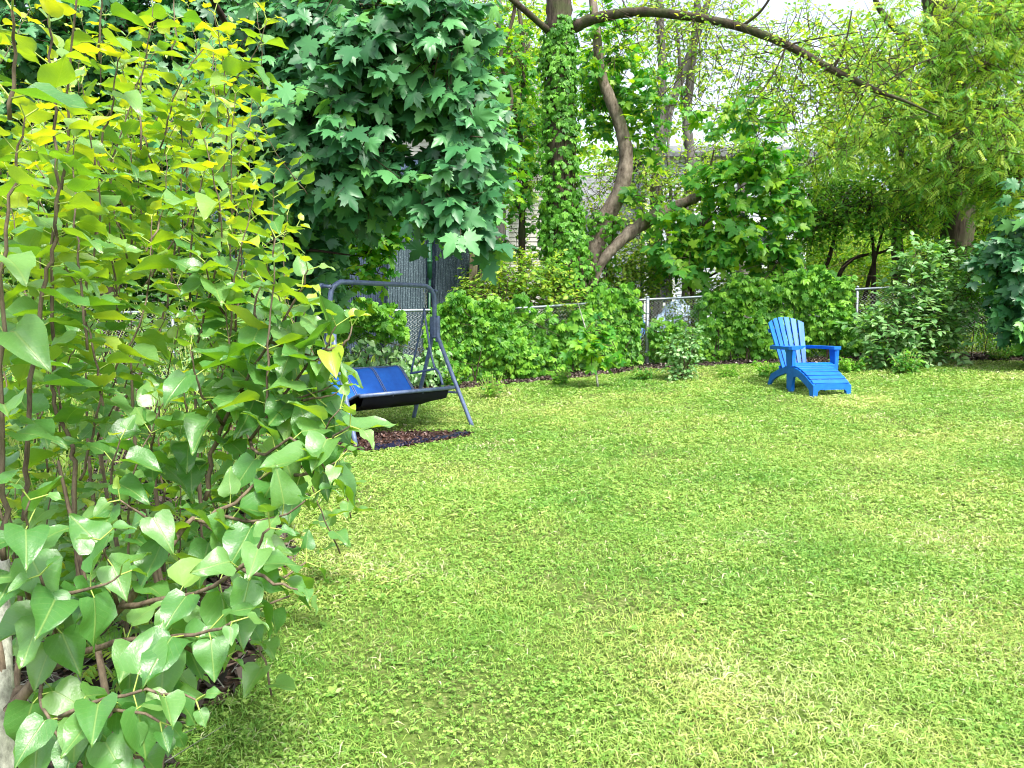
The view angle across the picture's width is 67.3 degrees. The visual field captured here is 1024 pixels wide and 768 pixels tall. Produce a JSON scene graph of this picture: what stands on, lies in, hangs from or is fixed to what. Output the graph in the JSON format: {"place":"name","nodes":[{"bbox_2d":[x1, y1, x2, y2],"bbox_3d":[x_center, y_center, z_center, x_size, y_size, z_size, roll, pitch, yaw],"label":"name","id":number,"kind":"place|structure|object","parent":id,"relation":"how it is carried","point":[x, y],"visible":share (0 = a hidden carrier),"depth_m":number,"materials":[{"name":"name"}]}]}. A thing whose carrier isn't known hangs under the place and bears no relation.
{"place":"outdoors","nodes":[
{"label":"outdoors","id":0,"kind":"place"},
{"bbox_2d":[247,431,469,451],"bbox_3d":[-2.240,0.494,8.076,5.520,0.122,4.020,0,5,0],"label":"mulch patch","id":1,"kind":"object","parent":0,"point":[407,437],"visible":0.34,"depth_m":7.87,"materials":[{"name":"wood"}]},
{"bbox_2d":[270,355,331,398],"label":"garden plant","id":2,"kind":"object","parent":1,"relation":"on","point":[289,392],"visible":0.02,"depth_m":8.20,"materials":[{"name":"green plant"}]},
{"bbox_2d":[247,428,474,451],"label":"mulch chips","id":3,"kind":"object","parent":1,"relation":"on","point":[394,436],"visible":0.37,"depth_m":7.85,"materials":[{"name":"brown wood"}]},
{"bbox_2d":[318,279,474,444],"bbox_3d":[-1.370,-0.280,8.301,1.096,1.641,1.698,4,6,40],"label":"garden swing","id":4,"kind":"object","parent":1,"relation":"on","point":[389,386],"visible":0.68,"depth_m":8.57,"materials":[{"name":"grey paint"}]},
{"bbox_2d":[374,430,466,449],"bbox_3d":[-0.925,0.551,7.710,0.347,0.031,1.395,4,6,41],"label":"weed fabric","id":5,"kind":"object","parent":1,"relation":"on","point":[398,441],"visible":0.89,"depth_m":7.56,"materials":[{"name":"black fabric"}]},
{"bbox_2d":[0,0,1022,323],"label":"sky","id":6,"kind":"structure","parent":0,"point":[776,9],"materials":[{"name":"white"}]},
{"bbox_2d":[8,327,1023,767],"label":"lawn ground","id":7,"kind":"structure","parent":0,"point":[418,745],"depth_m":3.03,"materials":[{"name":"green plant"}]},
{"bbox_2d":[0,0,283,393],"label":"background tree","id":8,"kind":"object","parent":7,"relation":"on","point":[26,68],"visible":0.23,"depth_m":10.17,"materials":[{"name":"green plant"}]},
{"bbox_2d":[180,160,458,348],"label":"metal shed","id":9,"kind":"structure","parent":7,"relation":"on","point":[434,246],"depth_m":15.07,"materials":[{"name":"grey metal"}]},
{"bbox_2d":[145,0,528,357],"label":"maple tree","id":10,"kind":"object","parent":7,"relation":"on","point":[364,83],"visible":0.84,"depth_m":7.30,"materials":[{"name":"green plant"}]},
{"bbox_2d":[338,245,383,360],"bbox_3d":[-2.774,-1.483,14.129,0.887,2.634,0.418,0,5,0],"label":"corrugated sheet","id":11,"kind":"object","parent":7,"relation":"on","point":[375,298],"visible":0.06,"depth_m":14.13,"materials":[{"name":"metal"}]},
{"bbox_2d":[387,238,425,364],"bbox_3d":[-1.859,-1.344,13.538,0.675,2.508,0.618,0,5,0],"label":"corrugated sheet","id":12,"kind":"object","parent":7,"relation":"on","point":[410,297],"visible":0.45,"depth_m":13.58,"materials":[{"name":"grey metal"}]},
{"bbox_2d":[435,236,457,303],"bbox_3d":[-1.187,-1.374,13.634,0.385,2.557,0.656,0,5,6],"label":"corrugated sheet","id":13,"kind":"object","parent":7,"relation":"on","point":[445,273],"visible":0.3,"depth_m":13.72,"materials":[{"name":"grey metal"}]},
{"bbox_2d":[458,249,469,295],"bbox_3d":[-0.859,-1.354,13.536,0.222,2.549,0.642,1,5,6],"label":"corrugated sheet","id":14,"kind":"object","parent":7,"relation":"on","point":[464,262],"visible":0.2,"depth_m":13.64,"materials":[{"name":"grey metal"}]},
{"bbox_2d":[392,82,544,312],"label":"house","id":15,"kind":"structure","parent":7,"relation":"on","point":[511,239],"depth_m":21.70,"materials":[{"name":"beige"}]},
{"bbox_2d":[505,204,508,239],"bbox_3d":[-0.450,-4.651,21.647,0.730,1.180,0.070,0,5,0],"label":"window","id":16,"kind":"structure","parent":15,"relation":"in","point":[506,211],"depth_m":21.64,"materials":[{"name":"white glass"}]},
{"bbox_2d":[434,1,532,293],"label":"background tree","id":17,"kind":"object","parent":7,"relation":"on","point":[511,199],"visible":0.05,"depth_m":13.17,"materials":[{"name":"green plant"}]},
{"bbox_2d":[477,371,506,397],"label":"weed clump","id":18,"kind":"object","parent":7,"relation":"on","point":[488,390],"visible":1,"depth_m":10.96,"materials":[{"name":"green plant"}]},
{"bbox_2d":[469,0,546,301],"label":"background tree","id":19,"kind":"object","parent":7,"relation":"on","point":[501,228],"visible":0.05,"depth_m":20.07,"materials":[{"name":"green plant"}]},
{"bbox_2d":[0,351,1023,767],"bbox_3d":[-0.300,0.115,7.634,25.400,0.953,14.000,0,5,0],"label":"garden bed","id":20,"kind":"object","parent":7,"relation":"on","point":[230,677],"visible":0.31,"depth_m":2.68,"materials":[{"name":"brown plant"}]},
{"bbox_2d":[4,333,103,495],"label":"garden plant","id":21,"kind":"object","parent":20,"relation":"on","point":[51,414],"visible":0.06,"depth_m":5.28,"materials":[{"name":"green plant"}]},
{"bbox_2d":[2,371,125,519],"bbox_3d":[-2.596,0.396,4.272,1.020,0.947,0.911,4,6,39],"label":"garden plant","id":22,"kind":"object","parent":20,"relation":"on","point":[31,441],"visible":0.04,"depth_m":4.30,"materials":[{"name":"green plant"}]},
{"bbox_2d":[2,283,128,413],"bbox_3d":[-5.012,-0.290,8.044,1.903,1.686,1.996,0,5,0],"label":"garden plant","id":23,"kind":"object","parent":20,"relation":"on","point":[98,331],"depth_m":8.14,"materials":[{"name":"green plant"}]},
{"bbox_2d":[5,310,143,460],"bbox_3d":[-3.910,-0.014,6.622,1.482,1.363,1.473,0,5,0],"label":"garden plant","id":24,"kind":"object","parent":20,"relation":"on","point":[114,364],"visible":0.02,"depth_m":6.69,"materials":[{"name":"green plant"}]},
{"bbox_2d":[0,425,154,561],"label":"garden plant","id":25,"kind":"object","parent":20,"relation":"on","point":[16,515],"visible":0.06,"depth_m":3.41,"materials":[{"name":"green plant"}]},
{"bbox_2d":[0,91,250,367],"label":"bush","id":26,"kind":"object","parent":20,"relation":"on","point":[141,281],"visible":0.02,"depth_m":12.20,"materials":[{"name":"green plant"}]},
{"bbox_2d":[74,594,209,708],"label":"fallen branch","id":27,"kind":"object","parent":20,"relation":"on","point":[90,673],"visible":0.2,"depth_m":2.38,"materials":[{"name":"brown wood"}]},
{"bbox_2d":[7,463,310,762],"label":"dry twigs","id":28,"kind":"object","parent":20,"relation":"on","point":[134,628],"visible":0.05,"depth_m":2.50,"materials":[{"name":"brown wood"}]},
{"bbox_2d":[110,372,232,485],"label":"garden plant","id":29,"kind":"object","parent":20,"relation":"on","point":[139,443],"visible":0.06,"depth_m":5.58,"materials":[{"name":"green plant"}]},
{"bbox_2d":[124,338,220,440],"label":"garden plant","id":30,"kind":"object","parent":20,"relation":"on","point":[187,363],"visible":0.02,"depth_m":6.99,"materials":[{"name":"green plant"}]},
{"bbox_2d":[130,295,253,409],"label":"garden plant","id":31,"kind":"object","parent":20,"relation":"on","point":[189,355],"visible":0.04,"depth_m":8.42,"materials":[{"name":"green plant"}]},
{"bbox_2d":[0,0,398,767],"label":"lilac shrub","id":32,"kind":"object","parent":20,"relation":"on","point":[70,606],"visible":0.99,"depth_m":1.67,"materials":[{"name":"green plant"}]},
{"bbox_2d":[141,405,267,514],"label":"garden plant","id":33,"kind":"object","parent":20,"relation":"on","point":[168,435],"visible":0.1,"depth_m":4.58,"materials":[{"name":"green plant"}]},
{"bbox_2d":[167,500,253,580],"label":"garden plant","id":34,"kind":"object","parent":20,"relation":"on","point":[191,537],"visible":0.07,"depth_m":3.52,"materials":[{"name":"green plant"}]},
{"bbox_2d":[178,292,306,391],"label":"bush","id":35,"kind":"object","parent":20,"relation":"on","point":[182,350],"depth_m":10.69,"materials":[{"name":"green plant"}]},
{"bbox_2d":[295,216,427,395],"bbox_3d":[-2.072,-1.172,10.324,2.223,2.934,1.314,2,5,20],"label":"young maple","id":36,"kind":"object","parent":20,"relation":"on","point":[389,245],"visible":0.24,"depth_m":10.06,"materials":[{"name":"green plant"}]},
{"bbox_2d":[440,365,465,385],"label":"weed clump","id":37,"kind":"object","parent":20,"relation":"on","point":[450,381],"visible":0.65,"depth_m":11.91,"materials":[{"name":"green plant"}]},
{"bbox_2d":[469,252,477,299],"bbox_3d":[-0.696,-1.203,13.397,0.142,2.274,0.361,1,5,12],"label":"wooden board","id":38,"kind":"object","parent":20,"relation":"on","point":[473,273],"depth_m":13.42,"materials":[{"name":"brown wood"}]},
{"bbox_2d":[445,238,593,325],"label":"bush","id":39,"kind":"object","parent":20,"relation":"on","point":[540,284],"visible":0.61,"depth_m":13.25,"materials":[{"name":"green plant"}]},
{"bbox_2d":[499,0,943,332],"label":"ivy clad tree","id":40,"kind":"object","parent":20,"relation":"on","point":[554,8],"visible":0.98,"depth_m":12.17,"materials":[{"name":"green plant"}]},
{"bbox_2d":[533,14,599,367],"bbox_3d":[1.027,-3.351,14.058,1.294,6.536,1.328,0,5,0],"label":"trunk creeper","id":41,"kind":"object","parent":40,"relation":"attached to","point":[561,218],"visible":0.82,"depth_m":13.76,"materials":[{"name":"green plant"}]},
{"bbox_2d":[980,341,1016,359],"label":"weed clump","id":42,"kind":"object","parent":20,"relation":"on","point":[996,355],"visible":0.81,"depth_m":12.30,"materials":[{"name":"green plant"}]},
{"bbox_2d":[1,0,1023,311],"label":"wood","id":43,"kind":"object","parent":7,"relation":"on","point":[605,148],"visible":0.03,"depth_m":33.83,"materials":[{"name":"green plant"}]},
{"bbox_2d":[489,0,546,309],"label":"background tree","id":44,"kind":"object","parent":7,"relation":"on","point":[524,109],"visible":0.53,"depth_m":16.29,"materials":[{"name":"green plant"}]},
{"bbox_2d":[84,283,1015,388],"bbox_3d":[-0.750,-0.765,12.187,26.503,1.946,3.623,0,5,0],"label":"chain link fence","id":45,"kind":"object","parent":7,"relation":"on","point":[647,299],"visible":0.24,"depth_m":13.36,"materials":[{"name":"metal"}]},
{"bbox_2d":[237,297,426,366],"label":"fence creeper","id":46,"kind":"object","parent":45,"relation":"attached to","point":[384,327],"visible":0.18,"depth_m":11.79,"materials":[{"name":"green plant"}]},
{"bbox_2d":[302,338,480,387],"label":"fence creeper","id":47,"kind":"object","parent":45,"relation":"attached to","point":[414,379],"visible":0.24,"depth_m":11.92,"materials":[{"name":"green plant"}]},
{"bbox_2d":[427,242,432,311],"bbox_3d":[-1.462,-1.317,13.688,0.106,2.383,0.104,0,5,0],"label":"green post","id":48,"kind":"object","parent":45,"relation":"attached to","point":[429,265],"visible":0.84,"depth_m":13.60,"materials":[{"name":"metal"}]},
{"bbox_2d":[412,262,588,385],"bbox_3d":[-0.037,-0.805,12.789,3.315,2.643,0.722,-2,5,-23],"label":"fence creeper","id":49,"kind":"object","parent":45,"relation":"attached to","point":[505,331],"visible":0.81,"depth_m":12.60,"materials":[{"name":"green plant"}]},
{"bbox_2d":[554,277,667,373],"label":"fence creeper","id":50,"kind":"object","parent":45,"relation":"attached to","point":[629,325],"visible":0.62,"depth_m":13.55,"materials":[{"name":"green plant"}]},
{"bbox_2d":[643,298,731,363],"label":"fence creeper","id":51,"kind":"object","parent":45,"relation":"attached to","point":[655,337],"visible":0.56,"depth_m":13.77,"materials":[{"name":"green plant"}]},
{"bbox_2d":[683,250,863,362],"bbox_3d":[4.722,-1.234,13.727,3.309,2.272,0.753,0,5,5],"label":"fence creeper","id":52,"kind":"object","parent":45,"relation":"attached to","point":[803,294],"visible":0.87,"depth_m":13.59,"materials":[{"name":"green plant"}]},
{"bbox_2d":[841,274,1021,357],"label":"fence creeper","id":53,"kind":"object","parent":45,"relation":"attached to","point":[854,334],"visible":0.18,"depth_m":13.03,"materials":[{"name":"green plant"}]},
{"bbox_2d":[550,370,571,384],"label":"weed clump","id":54,"kind":"object","parent":7,"relation":"on","point":[562,378],"visible":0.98,"depth_m":11.94,"materials":[{"name":"green plant"}]},
{"bbox_2d":[559,301,627,387],"bbox_3d":[1.163,-0.596,11.436,0.985,1.320,0.755,-3,5,-33],"label":"maple sapling","id":55,"kind":"object","parent":7,"relation":"on","point":[582,346],"visible":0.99,"depth_m":11.36,"materials":[{"name":"green plant"}]},
{"bbox_2d":[573,175,644,288],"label":"house","id":56,"kind":"structure","parent":7,"relation":"on","point":[589,181],"depth_m":24.76,"materials":[{"name":"white"}]},
{"bbox_2d":[573,0,691,299],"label":"curving tree","id":57,"kind":"object","parent":7,"relation":"on","point":[615,100],"visible":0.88,"depth_m":14.66,"materials":[{"name":"green plant"}]},
{"bbox_2d":[580,210,624,293],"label":"trunk creeper","id":58,"kind":"object","parent":57,"relation":"attached to","point":[612,231],"visible":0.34,"depth_m":14.58,"materials":[{"name":"green plant"}]},
{"bbox_2d":[593,193,701,285],"bbox_3d":[2.572,-2.764,14.615,2.188,1.803,0.279,-1,5,-14],"label":"leaning log","id":59,"kind":"object","parent":57,"relation":"part of","point":[628,233],"visible":0.69,"depth_m":14.44,"materials":[{"name":"brown wood"}]},
{"bbox_2d":[598,233,686,345],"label":"bush","id":60,"kind":"object","parent":7,"relation":"on","point":[629,270],"visible":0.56,"depth_m":15.15,"materials":[{"name":"green plant"}]},
{"bbox_2d":[630,366,655,379],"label":"weed clump","id":61,"kind":"object","parent":7,"relation":"on","point":[642,375],"visible":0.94,"depth_m":12.16,"materials":[{"name":"green plant"}]},
{"bbox_2d":[573,110,753,304],"bbox_3d":[3.801,-3.854,18.897,5.062,5.812,3.275,0,5,0],"label":"background tree","id":62,"kind":"object","parent":7,"relation":"on","point":[646,183],"visible":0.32,"depth_m":18.70,"materials":[{"name":"green plant"}]},
{"bbox_2d":[649,296,690,331],"bbox_3d":[4.000,-1.520,18.738,1.527,1.266,1.200,0,5,0],"label":"tarp","id":63,"kind":"object","parent":7,"relation":"on","point":[665,310],"visible":0.12,"depth_m":18.49,"materials":[{"name":"white plastic"}]},
{"bbox_2d":[576,0,778,325],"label":"background tree","id":64,"kind":"object","parent":7,"relation":"on","point":[706,5],"visible":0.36,"depth_m":19.50,"materials":[{"name":"green plant"}]},
{"bbox_2d":[660,294,696,360],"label":"wispy shrub","id":65,"kind":"object","parent":7,"relation":"on","point":[685,311],"visible":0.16,"depth_m":14.42,"materials":[{"name":"green plant"}]},
{"bbox_2d":[348,312,1011,377],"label":"rough grass","id":66,"kind":"structure","parent":7,"relation":"on","point":[981,336],"depth_m":13.53,"materials":[{"name":"green plant"}]},
{"bbox_2d":[655,322,710,380],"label":"bush","id":67,"kind":"object","parent":7,"relation":"on","point":[681,366],"visible":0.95,"depth_m":11.92,"materials":[{"name":"green plant"}]},
{"bbox_2d":[632,0,784,302],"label":"background tree","id":68,"kind":"object","parent":7,"relation":"on","point":[687,134],"visible":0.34,"depth_m":20.42,"materials":[{"name":"green plant"}]},
{"bbox_2d":[615,146,818,320],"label":"house","id":69,"kind":"structure","parent":7,"relation":"on","point":[677,154],"depth_m":23.68,"materials":[{"name":"white"}]},
{"bbox_2d":[662,277,674,305],"bbox_3d":[4.700,-3.117,23.777,0.680,1.380,0.070,0,5,0],"label":"window","id":70,"kind":"structure","parent":69,"relation":"in","point":[663,295],"depth_m":23.79,"materials":[{"name":"white glass"}]},
{"bbox_2d":[754,219,771,267],"bbox_3d":[7.700,-4.313,23.680,0.980,1.480,0.070,0,5,0],"label":"window","id":71,"kind":"structure","parent":69,"relation":"in","point":[755,220],"depth_m":23.67,"materials":[{"name":"white glass"}]},
{"bbox_2d":[617,81,825,327],"bbox_3d":[3.915,-2.976,14.450,3.875,5.121,2.043,0,5,0],"label":"young maple","id":72,"kind":"object","parent":7,"relation":"on","point":[694,251],"visible":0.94,"depth_m":14.09,"materials":[{"name":"green plant"}]},
{"bbox_2d":[714,364,742,377],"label":"weed clump","id":73,"kind":"object","parent":7,"relation":"on","point":[732,373],"visible":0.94,"depth_m":11.82,"materials":[{"name":"green plant"}]},
{"bbox_2d":[674,262,833,322],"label":"bush","id":74,"kind":"object","parent":7,"relation":"on","point":[713,285],"visible":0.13,"depth_m":15.55,"materials":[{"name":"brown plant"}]},
{"bbox_2d":[751,360,783,377],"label":"weed clump","id":75,"kind":"object","parent":7,"relation":"on","point":[772,368],"visible":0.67,"depth_m":11.60,"materials":[{"name":"green plant"}]},
{"bbox_2d":[694,0,872,317],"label":"background tree","id":76,"kind":"object","parent":7,"relation":"on","point":[765,115],"visible":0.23,"depth_m":23.42,"materials":[{"name":"green plant"}]},
{"bbox_2d":[768,317,840,390],"bbox_3d":[3.963,-0.434,10.645,0.770,0.990,0.875,-1,5,-11],"label":"adirondack chair","id":77,"kind":"object","parent":7,"relation":"on","point":[791,356],"visible":0.69,"depth_m":10.82,"materials":[{"name":"blue plastic"}]},
{"bbox_2d":[739,153,884,330],"bbox_3d":[6.377,-2.861,16.049,2.859,4.134,2.437,4,6,40],"label":"background tree","id":78,"kind":"object","parent":7,"relation":"on","point":[809,239],"visible":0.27,"depth_m":15.72,"materials":[{"name":"green plant"}]},
{"bbox_2d":[788,365,850,396],"bbox_3d":[3.958,-0.041,9.918,0.526,0.378,0.592,-1,5,-11],"label":"footstool","id":79,"kind":"object","parent":7,"relation":"on","point":[831,377],"visible":0.93,"depth_m":9.77,"materials":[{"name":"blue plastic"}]},
{"bbox_2d":[769,208,939,321],"bbox_3d":[9.197,-3.054,20.160,6.827,3.933,4.508,-4,6,-43],"label":"bush","id":80,"kind":"object","parent":7,"relation":"on","point":[860,283],"visible":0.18,"depth_m":20.05,"materials":[{"name":"green plant"}]},
{"bbox_2d":[794,25,939,315],"bbox_3d":[8.400,-4.592,17.448,3.830,7.016,3.397,0,5,0],"label":"background tree","id":81,"kind":"object","parent":7,"relation":"on","point":[889,172],"visible":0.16,"depth_m":17.39,"materials":[{"name":"green plant"}]},
{"bbox_2d":[798,167,950,328],"bbox_3d":[7.226,-2.563,15.551,3.456,3.566,2.410,0,5,0],"label":"background tree","id":82,"kind":"object","parent":7,"relation":"on","point":[862,226],"visible":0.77,"depth_m":15.23,"materials":[{"name":"green plant"}]},
{"bbox_2d":[783,0,1023,326],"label":"tree","id":83,"kind":"object","parent":7,"relation":"on","point":[956,147],"visible":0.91,"depth_m":13.46,"materials":[{"name":"green plant"}]},
{"bbox_2d":[886,349,925,373],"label":"weed clump","id":84,"kind":"object","parent":7,"relation":"on","point":[907,367],"visible":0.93,"depth_m":11.18,"materials":[{"name":"green plant"}]},
{"bbox_2d":[835,230,997,369],"bbox_3d":[6.399,-1.183,11.971,2.515,2.500,1.512,0,5,0],"label":"pale shrub","id":85,"kind":"object","parent":7,"relation":"on","point":[891,335],"visible":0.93,"depth_m":11.84,"materials":[{"name":"green plant"}]},
{"bbox_2d":[907,217,1018,345],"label":"bush","id":86,"kind":"object","parent":7,"relation":"on","point":[937,240],"visible":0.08,"depth_m":14.27,"materials":[{"name":"green plant"}]},
{"bbox_2d":[916,0,1023,255],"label":"background tree","id":87,"kind":"object","parent":7,"relation":"on","point":[983,224],"visible":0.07,"depth_m":15.94,"materials":[{"name":"green plant"}]},
{"bbox_2d":[959,177,1023,360],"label":"maple tree","id":88,"kind":"object","parent":7,"relation":"on","point":[999,262],"visible":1,"depth_m":11.04,"materials":[{"name":"green plant"}]},
{"bbox_2d":[828,356,871,372],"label":"weed clump","id":89,"kind":"object","parent":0,"point":[847,366],"visible":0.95,"depth_m":11.75,"materials":[{"name":"green plant"}]}
]}

